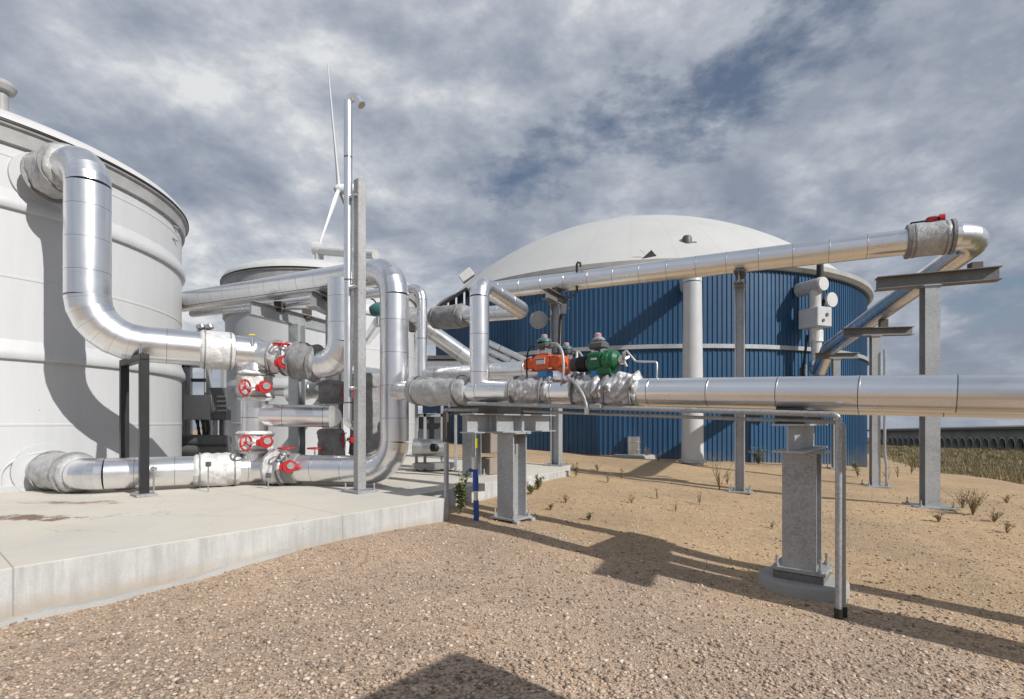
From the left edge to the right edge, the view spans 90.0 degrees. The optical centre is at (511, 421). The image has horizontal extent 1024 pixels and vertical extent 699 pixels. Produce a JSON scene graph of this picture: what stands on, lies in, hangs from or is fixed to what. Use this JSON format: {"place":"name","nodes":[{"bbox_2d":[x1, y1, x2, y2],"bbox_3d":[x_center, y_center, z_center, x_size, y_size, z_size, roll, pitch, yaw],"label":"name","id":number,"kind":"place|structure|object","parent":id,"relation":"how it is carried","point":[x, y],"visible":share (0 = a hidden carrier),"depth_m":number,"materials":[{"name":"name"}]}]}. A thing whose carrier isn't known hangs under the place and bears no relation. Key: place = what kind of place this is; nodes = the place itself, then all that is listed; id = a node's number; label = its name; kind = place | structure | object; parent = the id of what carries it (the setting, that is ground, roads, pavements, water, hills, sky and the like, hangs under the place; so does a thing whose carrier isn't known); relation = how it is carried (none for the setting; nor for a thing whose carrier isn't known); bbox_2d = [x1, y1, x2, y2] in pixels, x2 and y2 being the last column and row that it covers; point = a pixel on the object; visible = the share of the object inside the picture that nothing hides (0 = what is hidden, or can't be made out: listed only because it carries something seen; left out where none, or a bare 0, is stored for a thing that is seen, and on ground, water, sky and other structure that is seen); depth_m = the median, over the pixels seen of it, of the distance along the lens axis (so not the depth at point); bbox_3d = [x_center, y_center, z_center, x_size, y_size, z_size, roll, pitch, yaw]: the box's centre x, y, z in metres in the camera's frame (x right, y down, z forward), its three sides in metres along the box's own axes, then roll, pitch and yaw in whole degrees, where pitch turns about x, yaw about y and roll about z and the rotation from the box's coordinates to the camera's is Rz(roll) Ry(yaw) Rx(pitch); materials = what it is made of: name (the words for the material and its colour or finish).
{"place":"outdoors","nodes":[
{"label":"outdoors","id":0,"kind":"place"},
{"bbox_2d":[489,356,500,362],"bbox_3d":[-0.011,-1.071,10.400,1.295,0.687,0.124,0,0,19],"label":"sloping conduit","id":1,"kind":"object","parent":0,"point":[491,359],"visible":0.07,"depth_m":10.48,"materials":[{"name":"metal"}]},
{"bbox_2d":[489,348,516,361],"bbox_3d":[-0.011,-1.236,10.400,1.297,0.710,0.124,0,0,19],"label":"sloping conduit","id":2,"kind":"object","parent":1,"relation":"on","point":[499,355],"visible":0.41,"depth_m":10.42,"materials":[{"name":"metal"}]},
{"bbox_2d":[489,340,525,360],"bbox_3d":[-0.011,-1.392,10.400,1.297,0.716,0.124,0,0,19],"label":"sloping conduit","id":3,"kind":"object","parent":2,"relation":"on","point":[505,350],"visible":0.66,"depth_m":10.38,"materials":[{"name":"metal"}]},
{"bbox_2d":[0,430,1023,698],"bbox_3d":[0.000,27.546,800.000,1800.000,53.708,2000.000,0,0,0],"label":"ground","id":4,"kind":"structure","parent":0,"point":[690,482],"depth_m":5.17,"materials":[{"name":"beige sand"}]},
{"bbox_2d":[0,547,296,627],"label":"concrete spill","id":5,"kind":"object","parent":4,"relation":"on","point":[66,608],"visible":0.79,"depth_m":4.96,"materials":[{"name":"grey concrete"}]},
{"bbox_2d":[0,454,569,618],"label":"concrete slab","id":6,"kind":"structure","parent":4,"relation":"on","point":[58,548],"depth_m":6.50,"materials":[{"name":"grey concrete"}]},
{"bbox_2d":[0,78,188,492],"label":"storage tank","id":7,"kind":"object","parent":6,"relation":"on","point":[59,382],"visible":0.65,"depth_m":9.87,"materials":[{"name":"white metal"}]},
{"bbox_2d":[115,344,157,497],"bbox_3d":[-6.753,-0.050,9.142,1.801,2.600,0.305,0,0,42],"label":"black stand","id":8,"kind":"object","parent":6,"relation":"on","point":[141,359],"visible":0.86,"depth_m":8.66,"materials":[{"name":"paint"}]},
{"bbox_2d":[20,142,256,370],"bbox_3d":[-6.779,-2.961,9.370,3.813,3.919,1.511,0,0,-14],"label":"tank inlet pipe","id":9,"kind":"object","parent":8,"relation":"on","point":[75,181],"visible":0.98,"depth_m":8.74,"materials":[{"name":"metal"}]},
{"bbox_2d":[249,334,254,345],"bbox_3d":[-5.029,-1.584,9.900,0.120,0.240,0.040,0,0,0],"label":"yellow cock","id":10,"kind":"object","parent":9,"relation":"attached to","point":[252,335],"visible":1,"depth_m":9.89,"materials":[{"name":"silver metal"}]},
{"bbox_2d":[27,450,250,493],"bbox_3d":[-6.829,0.904,9.451,3.810,0.766,1.328,0,0,-13],"label":"tank outlet pipe","id":11,"kind":"object","parent":6,"relation":"on","point":[66,472],"visible":0.98,"depth_m":9.08,"materials":[{"name":"metal"}]},
{"bbox_2d":[196,323,213,432],"bbox_3d":[-9.595,-0.913,16.000,0.510,4.326,0.200,0,0,0],"label":"yard lamp","id":12,"kind":"object","parent":6,"relation":"on","point":[201,326],"visible":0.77,"depth_m":15.97,"materials":[{"name":"metal"}]},
{"bbox_2d":[182,365,231,455],"bbox_3d":[-8.932,-0.275,14.870,1.712,3.050,0.860,0,0,0],"label":"control rack","id":13,"kind":"object","parent":6,"relation":"on","point":[212,407],"visible":0.72,"depth_m":14.85,"materials":[{"name":"metal"}]},
{"bbox_2d":[205,462,210,491],"bbox_3d":[-5.428,0.979,9.150,0.090,0.542,0.050,0,0,0],"label":"rod clip","id":14,"kind":"object","parent":6,"relation":"on","point":[208,464],"visible":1,"depth_m":9.14,"materials":[{"name":"silver metal"}]},
{"bbox_2d":[266,473,270,488],"bbox_3d":[-4.544,1.101,9.550,0.090,0.299,0.050,0,0,0],"label":"rod clip","id":15,"kind":"object","parent":6,"relation":"on","point":[268,475],"visible":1,"depth_m":9.53,"materials":[{"name":"silver metal"}]},
{"bbox_2d":[234,338,329,482],"bbox_3d":[-4.614,-0.230,10.310,1.815,2.900,0.735,0,0,-6],"label":"valve manifold","id":16,"kind":"object","parent":6,"relation":"on","point":[260,414],"visible":0.8,"depth_m":10.08,"materials":[{"name":"metal"}]},
{"bbox_2d":[238,379,272,395],"bbox_3d":[-4.919,-0.656,9.870,0.571,0.322,0.469,0,0,-20],"label":"gear valve","id":17,"kind":"object","parent":16,"relation":"attached to","point":[265,387],"visible":1,"depth_m":9.76,"materials":[{"name":"red paint"}]},
{"bbox_2d":[239,434,273,450],"bbox_3d":[-4.902,0.395,9.870,0.571,0.322,0.469,0,0,-20],"label":"gear valve","id":18,"kind":"object","parent":16,"relation":"attached to","point":[265,441],"visible":1,"depth_m":9.76,"materials":[{"name":"red paint"}]},
{"bbox_2d":[254,277,353,381],"bbox_3d":[-4.113,-1.765,10.079,2.190,1.971,0.757,0,0,9],"label":"crossover pipe","id":19,"kind":"object","parent":16,"relation":"attached to","point":[311,363],"visible":0.85,"depth_m":9.76,"materials":[{"name":"metal"}]},
{"bbox_2d":[272,342,289,368],"bbox_3d":[-4.453,-1.272,9.919,0.342,0.503,0.448,0,0,-20],"label":"gear valve","id":20,"kind":"object","parent":19,"relation":"attached to","point":[279,362],"visible":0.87,"depth_m":9.76,"materials":[{"name":"red paint"}]},
{"bbox_2d":[316,373,346,454],"bbox_3d":[-3.912,0.000,11.082,0.638,2.200,1.094,0,0,-17],"label":"manifold","id":21,"kind":"object","parent":16,"relation":"attached to","point":[330,391],"visible":0.81,"depth_m":11.05,"materials":[{"name":"fabric"}]},
{"bbox_2d":[307,447,322,454],"bbox_3d":[-4.212,0.786,10.969,0.342,0.503,0.448,0,0,-20],"label":"gear valve","id":22,"kind":"object","parent":21,"relation":"attached to","point":[314,448],"visible":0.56,"depth_m":10.89,"materials":[{"name":"red paint"}]},
{"bbox_2d":[342,433,353,447],"bbox_3d":[-3.624,0.406,11.348,0.469,0.322,0.571,0,0,39],"label":"gear valve","id":23,"kind":"object","parent":21,"relation":"attached to","point":[350,439],"visible":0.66,"depth_m":11.27,"materials":[{"name":"red paint"}]},
{"bbox_2d":[342,387,353,401],"bbox_3d":[-3.624,-0.593,11.348,0.469,0.322,0.571,0,0,39],"label":"gear valve","id":24,"kind":"object","parent":21,"relation":"attached to","point":[352,394],"visible":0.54,"depth_m":11.28,"materials":[{"name":"red paint"}]},
{"bbox_2d":[246,300,324,454],"bbox_3d":[-5.376,-0.842,13.011,0.500,4.183,2.885,0,0,21],"label":"header support","id":25,"kind":"object","parent":6,"relation":"on","point":[298,323],"visible":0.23,"depth_m":12.81,"materials":[{"name":"metal"}]},
{"bbox_2d":[273,391,317,398],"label":"background pipe","id":26,"kind":"object","parent":25,"relation":"attached to","point":[278,393],"depth_m":13.90,"materials":[{"name":"silver metal"}]},
{"bbox_2d":[189,284,426,375],"bbox_3d":[-5.509,-2.025,12.550,8.931,2.450,0.204,0,0,32],"label":"header pipe","id":27,"kind":"object","parent":25,"relation":"on","point":[418,291],"visible":0.64,"depth_m":10.25,"materials":[{"name":"metal"}]},
{"bbox_2d":[284,367,379,401],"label":"background pipe","id":28,"kind":"object","parent":25,"relation":"attached to","point":[311,390],"visible":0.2,"depth_m":13.08,"materials":[{"name":"metal"}]},
{"bbox_2d":[182,259,408,485],"bbox_3d":[-6.057,-1.208,11.624,8.900,4.964,1.761,0,0,34],"label":"looped header pipe","id":29,"kind":"object","parent":6,"relation":"on","point":[385,460],"visible":0.87,"depth_m":9.75,"materials":[{"name":"metal"}]},
{"bbox_2d":[277,447,296,472],"bbox_3d":[-4.311,0.722,9.819,0.342,0.503,0.448,0,0,-20],"label":"gear valve","id":30,"kind":"object","parent":29,"relation":"attached to","point":[288,466],"visible":1,"depth_m":9.67,"materials":[{"name":"red paint"}]},
{"bbox_2d":[220,258,416,454],"bbox_3d":[-7.520,-2.370,20.670,7.430,7.240,7.430,0,0,0],"label":"storage tank","id":31,"kind":"object","parent":6,"relation":"on","point":[241,324],"visible":0.27,"depth_m":17.33,"materials":[{"name":"white metal"}]},
{"bbox_2d":[311,241,378,268],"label":"roof pipe","id":32,"kind":"object","parent":31,"relation":"on","point":[319,250],"visible":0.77,"depth_m":18.50,"materials":[{"name":"white metal"}]},
{"bbox_2d":[306,290,342,428],"bbox_3d":[-4.047,-0.820,11.374,0.500,4.140,1.660,0,0,6],"label":"header support","id":33,"kind":"object","parent":6,"relation":"on","point":[318,301],"visible":0.12,"depth_m":10.96,"materials":[{"name":"metal"}]},
{"bbox_2d":[341,178,377,494],"bbox_3d":[-2.720,-1.534,9.150,0.520,5.572,0.420,0,0,39],"label":"tall post","id":34,"kind":"object","parent":6,"relation":"on","point":[360,339],"visible":1,"depth_m":9.09,"materials":[{"name":"metal"}]},
{"bbox_2d":[344,93,364,429],"bbox_3d":[-2.828,-2.869,9.194,0.358,6.070,0.274,0,0,36],"label":"vent pipe","id":35,"kind":"object","parent":34,"relation":"attached to","point":[350,99],"visible":0.97,"depth_m":9.13,"materials":[{"name":"metal"}]},
{"bbox_2d":[348,373,379,454],"bbox_3d":[-3.304,0.075,11.800,0.894,2.350,0.894,0,0,-32],"label":"jacketed vessel","id":36,"kind":"object","parent":6,"relation":"on","point":[372,411],"visible":0.27,"depth_m":11.44,"materials":[{"name":"metal"}]},
{"bbox_2d":[412,355,460,469],"bbox_3d":[-1.786,-0.227,13.353,1.522,2.955,1.494,0,0,0],"label":"equipment skid","id":37,"kind":"object","parent":6,"relation":"on","point":[429,441],"visible":0.49,"depth_m":13.20,"materials":[{"name":"paint"}]},
{"bbox_2d":[451,405,520,477],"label":"steel column","id":38,"kind":"structure","parent":6,"relation":"on","point":[466,449],"depth_m":11.77,"materials":[{"name":"grey metal"}]},
{"bbox_2d":[481,433,496,474],"bbox_3d":[-0.595,0.685,12.300,0.550,1.130,0.350,0,0,39],"label":"taupe box","id":39,"kind":"object","parent":6,"relation":"on","point":[489,446],"visible":0.45,"depth_m":12.11,"materials":[{"name":"paint"}]},
{"bbox_2d":[542,288,569,466],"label":"steel column","id":40,"kind":"structure","parent":6,"relation":"on","point":[554,297],"depth_m":14.73,"materials":[{"name":"grey metal"}]},
{"bbox_2d":[530,311,549,328],"bbox_3d":[0.866,-3.050,15.325,0.679,0.537,0.284,0,0,0],"label":"flood lamp","id":41,"kind":"object","parent":40,"relation":"attached to","point":[539,319],"visible":0.99,"depth_m":15.21,"materials":[{"name":"metal"}]},
{"bbox_2d":[495,218,989,375],"bbox_3d":[7.535,-3.087,14.499,14.480,2.566,9.056,0,0,-21],"label":"gas pipe","id":42,"kind":"object","parent":40,"relation":"on","point":[952,244],"visible":0.94,"depth_m":12.30,"materials":[{"name":"metal"}]},
{"bbox_2d":[557,261,581,354],"bbox_3d":[1.625,-3.061,14.462,0.710,2.982,0.143,0,0,0],"label":"hooked pole","id":43,"kind":"object","parent":42,"relation":"attached to","point":[562,313],"visible":0.86,"depth_m":14.47,"materials":[{"name":"silver metal"}]},
{"bbox_2d":[905,214,945,228],"bbox_3d":[8.790,-4.244,10.950,0.717,0.278,0.200,0,0,28],"label":"red valve gear","id":44,"kind":"object","parent":42,"relation":"attached to","point":[936,218],"visible":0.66,"depth_m":10.82,"materials":[{"name":"paint"}]},
{"bbox_2d":[320,64,353,262],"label":"wind turbine","id":45,"kind":"object","parent":4,"relation":"on","point":[338,188],"visible":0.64,"depth_m":146.55,"materials":[{"name":"white metal"}]},
{"bbox_2d":[451,470,469,512],"bbox_3d":[-0.903,1.238,8.987,0.360,0.775,0.508,0,0,0],"label":"weed plant","id":46,"kind":"object","parent":4,"relation":"on","point":[459,501],"visible":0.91,"depth_m":8.96,"materials":[{"name":"green plant"}]},
{"bbox_2d":[443,401,477,519],"bbox_3d":[-0.820,0.630,8.450,0.651,2.060,0.120,0,0,0],"label":"slim post","id":47,"kind":"object","parent":4,"relation":"on","point":[446,428],"visible":0.71,"depth_m":8.41,"materials":[{"name":"metal"}]},
{"bbox_2d":[469,411,478,520],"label":"water drop pipe","id":48,"kind":"object","parent":4,"relation":"on","point":[474,465],"visible":0.91,"depth_m":8.46,"materials":[{"name":"metal"}]},
{"bbox_2d":[460,401,555,524],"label":"pipe pillar","id":49,"kind":"structure","parent":4,"relation":"on","point":[511,431],"depth_m":8.52,"materials":[{"name":"metal"}]},
{"bbox_2d":[0,481,1023,698],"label":"loose pebbles","id":50,"kind":"object","parent":4,"relation":"on","point":[827,660],"visible":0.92,"depth_m":4.04,"materials":[{"name":"beige gravel"}]},
{"bbox_2d":[527,485,535,494],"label":"weed plant","id":51,"kind":"object","parent":4,"relation":"on","point":[530,489],"visible":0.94,"depth_m":11.06,"materials":[{"name":"green plant"}]},
{"bbox_2d":[533,474,543,489],"bbox_3d":[0.601,1.356,11.539,0.369,0.381,0.277,0,0,41],"label":"weed plant","id":52,"kind":"object","parent":4,"relation":"on","point":[538,483],"visible":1,"depth_m":11.54,"materials":[{"name":"green plant"}]},
{"bbox_2d":[571,462,578,475],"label":"weed plant","id":53,"kind":"object","parent":4,"relation":"on","point":[576,468],"visible":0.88,"depth_m":13.14,"materials":[{"name":"green plant"}]},
{"bbox_2d":[586,512,593,519],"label":"weed plant","id":54,"kind":"object","parent":4,"relation":"on","point":[589,516],"visible":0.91,"depth_m":8.83,"materials":[{"name":"green plant"}]},
{"bbox_2d":[613,436,654,458],"bbox_3d":[5.101,1.070,21.287,1.746,0.970,1.773,0,0,0],"label":"concrete sump","id":55,"kind":"object","parent":4,"relation":"on","point":[633,446],"visible":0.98,"depth_m":21.00,"materials":[{"name":"concrete"}]},
{"bbox_2d":[436,215,873,466],"bbox_3d":[7.900,-4.775,33.800,26.100,15.150,26.100,0,0,0],"label":"digester tank","id":56,"kind":"object","parent":4,"relation":"on","point":[642,322],"visible":0.57,"depth_m":21.72,"materials":[{"name":"metal"}]},
{"bbox_2d":[438,267,474,305],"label":"access platform","id":57,"kind":"structure","parent":56,"relation":"attached to","point":[466,275],"depth_m":20.05,"materials":[{"name":"paint"}]},
{"bbox_2d":[640,249,655,258],"bbox_3d":[5.816,-7.062,21.843,0.872,0.456,0.515,0,0,0],"label":"roof flap","id":58,"kind":"object","parent":56,"relation":"on","point":[651,253],"visible":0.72,"depth_m":21.60,"materials":[{"name":"black paint"}]},
{"bbox_2d":[682,235,696,242],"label":"relief valve","id":59,"kind":"object","parent":56,"relation":"attached to","point":[686,238],"visible":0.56,"depth_m":22.23,"materials":[{"name":"metal"}]},
{"bbox_2d":[794,264,837,375],"bbox_3d":[12.686,-3.577,21.203,1.390,6.312,1.150,0,0,-20],"label":"wall gas unit","id":60,"kind":"object","parent":56,"relation":"attached to","point":[815,318],"depth_m":20.85,"materials":[{"name":"paint"}]},
{"bbox_2d":[678,277,707,465],"bbox_3d":[6.915,-1.978,19.856,1.038,7.854,3.016,0,0,15],"label":"duct riser","id":61,"kind":"object","parent":4,"relation":"on","point":[692,444],"visible":0.66,"depth_m":18.60,"materials":[{"name":"metal"}]},
{"bbox_2d":[697,491,701,504],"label":"weed plant","id":62,"kind":"object","parent":4,"relation":"on","point":[698,496],"visible":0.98,"depth_m":10.49,"materials":[{"name":"brown plant"}]},
{"bbox_2d":[708,457,731,489],"bbox_3d":[5.208,1.301,13.045,0.650,0.872,0.501,0,0,-21],"label":"weed plant","id":63,"kind":"object","parent":4,"relation":"on","point":[718,479],"visible":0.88,"depth_m":13.04,"materials":[{"name":"green plant"}]},
{"bbox_2d":[724,469,732,483],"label":"weed plant","id":64,"kind":"object","parent":4,"relation":"on","point":[727,475],"visible":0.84,"depth_m":14.03,"materials":[{"name":"green plant"}]},
{"bbox_2d":[727,269,752,493],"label":"steel column","id":65,"kind":"structure","parent":4,"relation":"on","point":[739,286],"depth_m":12.70,"materials":[{"name":"grey metal"}]},
{"bbox_2d":[749,446,765,464],"bbox_3d":[9.720,1.319,20.118,0.725,0.766,0.564,0,0,0],"label":"weed plant","id":66,"kind":"object","parent":4,"relation":"on","point":[757,457],"visible":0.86,"depth_m":20.14,"materials":[{"name":"green plant"}]},
{"bbox_2d":[758,408,849,601],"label":"pipe pillar","id":67,"kind":"structure","parent":4,"relation":"on","point":[799,569],"depth_m":5.72,"materials":[{"name":"metal"}]},
{"bbox_2d":[389,370,1023,413],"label":"gas pipe","id":68,"kind":"object","parent":67,"relation":"on","point":[978,393],"visible":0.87,"depth_m":5.52,"materials":[{"name":"metal"}]},
{"bbox_2d":[366,277,528,385],"bbox_3d":[-2.437,-1.726,13.030,1.879,2.459,10.537,0,0,-30],"label":"gas riser pipe","id":69,"kind":"object","parent":68,"relation":"attached to","point":[478,314],"visible":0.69,"depth_m":8.76,"materials":[{"name":"metal"}]},
{"bbox_2d":[369,299,379,324],"bbox_3d":[-3.094,-2.535,11.617,0.470,0.667,0.300,0,0,17],"label":"teal valve","id":70,"kind":"object","parent":69,"relation":"attached to","point":[374,309],"visible":0.57,"depth_m":11.51,"materials":[{"name":"paint"}]},
{"bbox_2d":[414,325,469,363],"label":"sloping pipe","id":71,"kind":"object","parent":69,"relation":"attached to","point":[448,344],"visible":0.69,"depth_m":12.22,"materials":[{"name":"metal"}]},
{"bbox_2d":[524,334,567,385],"bbox_3d":[0.497,-0.879,7.368,0.757,0.783,0.277,0,0,39],"label":"orange actuator","id":72,"kind":"object","parent":68,"relation":"attached to","point":[547,363],"visible":0.98,"depth_m":7.32,"materials":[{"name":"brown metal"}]},
{"bbox_2d":[566,372,588,413],"bbox_3d":[0.867,-0.395,6.827,0.125,0.590,0.428,0,0,-28],"label":"flexible hose","id":73,"kind":"object","parent":68,"relation":"attached to","point":[579,389],"visible":1,"depth_m":6.73,"materials":[{"name":"metal"}]},
{"bbox_2d":[569,333,628,376],"bbox_3d":[1.161,-0.834,6.853,0.813,0.722,0.290,0,0,39],"label":"green actuator","id":74,"kind":"object","parent":68,"relation":"attached to","point":[604,361],"visible":0.98,"depth_m":6.75,"materials":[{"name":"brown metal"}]},
{"bbox_2d":[624,350,657,377],"bbox_3d":[1.630,-0.721,6.500,0.430,0.410,0.078,0,0,22],"label":"tubing","id":75,"kind":"object","parent":68,"relation":"attached to","point":[632,357],"visible":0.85,"depth_m":6.48,"materials":[{"name":"silver metal"}]},
{"bbox_2d":[467,402,842,619],"bbox_3d":[1.242,0.843,6.535,5.039,2.337,0.099,0,0,39],"label":"conduit rail","id":76,"kind":"object","parent":68,"relation":"attached to","point":[838,608],"visible":0.95,"depth_m":5.13,"materials":[{"name":"metal"}]},
{"bbox_2d":[523,410,846,617],"bbox_3d":[1.735,0.918,6.289,4.012,2.195,0.063,0,0,39],"label":"conduit rail","id":77,"kind":"object","parent":68,"relation":"attached to","point":[844,606],"visible":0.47,"depth_m":5.25,"materials":[{"name":"metal"}]},
{"bbox_2d":[427,361,1023,418],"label":"parallel gas pipe","id":78,"kind":"object","parent":67,"relation":"on","point":[503,370],"visible":0.2,"depth_m":8.81,"materials":[{"name":"metal"}]},
{"bbox_2d":[553,342,584,375],"bbox_3d":[0.933,-0.929,8.458,0.757,0.783,0.277,0,0,39],"label":"orange actuator","id":79,"kind":"object","parent":78,"relation":"attached to","point":[568,351],"visible":0.33,"depth_m":8.40,"materials":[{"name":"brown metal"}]},
{"bbox_2d":[814,352,859,469],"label":"steel column","id":80,"kind":"structure","parent":4,"relation":"on","point":[836,358],"depth_m":19.16,"materials":[{"name":"grey metal"}]},
{"bbox_2d":[851,460,859,470],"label":"weed plant","id":81,"kind":"object","parent":4,"relation":"on","point":[854,464],"visible":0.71,"depth_m":18.68,"materials":[{"name":"green plant"}]},
{"bbox_2d":[853,464,859,477],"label":"weed plant","id":82,"kind":"object","parent":4,"relation":"on","point":[857,469],"visible":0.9,"depth_m":16.84,"materials":[{"name":"green plant"}]},
{"bbox_2d":[842,319,914,487],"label":"steel column","id":83,"kind":"structure","parent":4,"relation":"on","point":[874,334],"depth_m":15.01,"materials":[{"name":"grey metal"}]},
{"bbox_2d":[874,261,1002,509],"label":"steel column","id":84,"kind":"structure","parent":4,"relation":"on","point":[928,285],"depth_m":10.74,"materials":[{"name":"grey metal"}]},
{"bbox_2d":[931,511,946,521],"bbox_3d":[7.922,1.763,9.479,0.275,0.218,0.170,0,0,14],"label":"weed plant","id":85,"kind":"object","parent":4,"relation":"on","point":[938,518],"visible":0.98,"depth_m":9.48,"materials":[{"name":"brown plant"}]},
{"bbox_2d":[867,425,1023,449],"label":"livestock barn","id":86,"kind":"structure","parent":4,"relation":"on","point":[1009,436],"depth_m":73.75,"materials":[{"name":"black"}]},
{"bbox_2d":[940,488,970,507],"bbox_3d":[9.526,1.631,10.933,0.584,0.464,0.364,0,0,0],"label":"weed plant","id":87,"kind":"object","parent":4,"relation":"on","point":[961,503],"visible":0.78,"depth_m":10.91,"materials":[{"name":"brown plant"}]},
{"bbox_2d":[961,488,988,514],"bbox_3d":[9.057,1.568,10.030,0.420,0.568,0.803,0,0,42],"label":"weed plant","id":88,"kind":"object","parent":4,"relation":"on","point":[973,505],"visible":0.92,"depth_m":10.01,"materials":[{"name":"brown plant"}]},
{"bbox_2d":[983,507,1003,521],"bbox_3d":[9.029,1.743,9.529,0.313,0.286,0.354,0,0,24],"label":"weed plant","id":89,"kind":"object","parent":4,"relation":"on","point":[994,517],"visible":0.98,"depth_m":9.54,"materials":[{"name":"brown plant"}]},
{"bbox_2d":[1000,493,1012,502],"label":"weed plant","id":90,"kind":"object","parent":4,"relation":"on","point":[1006,500],"visible":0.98,"depth_m":12.24,"materials":[{"name":"brown plant"}]},
{"bbox_2d":[1002,520,1014,532],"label":"weed plant","id":91,"kind":"object","parent":4,"relation":"on","point":[1007,526],"visible":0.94,"depth_m":8.80,"materials":[{"name":"brown plant"}]},
{"bbox_2d":[0,0,1023,437],"label":"sky","id":92,"kind":"structure","parent":0,"point":[485,131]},
{"bbox_2d":[867,445,1023,484],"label":"field grass","id":93,"kind":"structure","parent":0,"point":[962,461],"depth_m":45.55,"materials":[{"name":"plant"}]}
]}

